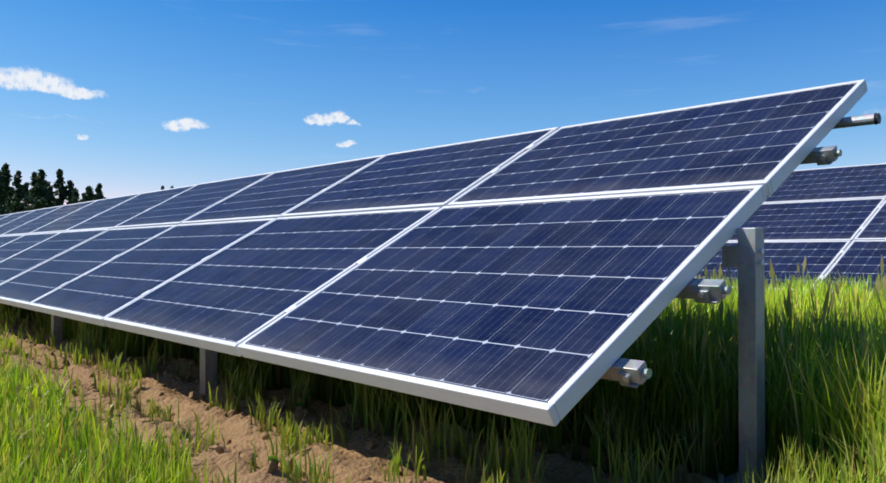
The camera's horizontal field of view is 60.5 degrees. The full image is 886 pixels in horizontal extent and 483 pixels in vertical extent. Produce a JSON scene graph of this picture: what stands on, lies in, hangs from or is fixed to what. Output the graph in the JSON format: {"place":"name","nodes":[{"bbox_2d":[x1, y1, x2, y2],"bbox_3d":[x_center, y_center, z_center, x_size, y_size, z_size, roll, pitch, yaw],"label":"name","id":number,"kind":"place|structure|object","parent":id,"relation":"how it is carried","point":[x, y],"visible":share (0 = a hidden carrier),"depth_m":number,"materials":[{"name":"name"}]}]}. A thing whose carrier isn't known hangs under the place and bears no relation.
{"place":"outdoors","nodes":[
{"label":"outdoors","id":0,"kind":"place"},
{"bbox_2d":[0,163,173,214],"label":"tree","id":1,"kind":"object","parent":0,"point":[10,203],"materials":[{"name":"green plant"}]},
{"bbox_2d":[0,314,777,482],"bbox_3d":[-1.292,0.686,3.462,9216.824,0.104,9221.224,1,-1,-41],"label":"ground","id":2,"kind":"structure","parent":0,"point":[239,429],"depth_m":2.63,"materials":[{"name":"brown soil"}]},
{"bbox_2d":[0,321,705,482],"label":"clods","id":3,"kind":"object","parent":2,"relation":"on","point":[272,466],"visible":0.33,"depth_m":2.75,"materials":[{"name":"brown soil"}]},
{"bbox_2d":[1,113,880,482],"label":"support structure","id":4,"kind":"object","parent":2,"relation":"on","point":[747,255],"visible":0.27,"depth_m":2.11,"materials":[{"name":"grey metal"}]},
{"bbox_2d":[0,79,867,426],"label":"array frames","id":5,"kind":"structure","parent":4,"relation":"on","point":[576,387],"depth_m":2.46,"materials":[{"name":"silver metal"}]},
{"bbox_2d":[0,83,856,402],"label":"solar panels","id":6,"kind":"object","parent":5,"relation":"in","point":[538,301],"visible":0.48,"depth_m":2.90,"materials":[{"name":"blue glass"}]},
{"bbox_2d":[0,255,885,479],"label":"seed stalks","id":7,"kind":"object","parent":2,"relation":"on","point":[882,283],"visible":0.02,"depth_m":2.62,"materials":[{"name":"green plant"}]},
{"bbox_2d":[820,206,880,277],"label":"clamps","id":8,"kind":"object","parent":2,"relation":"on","point":[844,251],"visible":0.04,"depth_m":6.98,"materials":[{"name":"silver metal"}]},
{"bbox_2d":[726,163,885,295],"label":"array frames","id":9,"kind":"structure","parent":8,"relation":"on","point":[848,244],"depth_m":7.44,"materials":[{"name":"silver metal"}]},
{"bbox_2d":[693,164,885,291],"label":"solar panels","id":10,"kind":"object","parent":9,"relation":"in","point":[845,219],"visible":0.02,"depth_m":7.68,"materials":[{"name":"blue glass"}]},
{"bbox_2d":[0,271,885,482],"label":"grass","id":11,"kind":"structure","parent":0,"point":[627,424],"depth_m":2.40,"materials":[{"name":"green plant"}]},
{"bbox_2d":[0,0,885,204],"label":"sky","id":12,"kind":"structure","parent":0,"point":[129,97],"materials":[{"name":"blue"}]}
]}

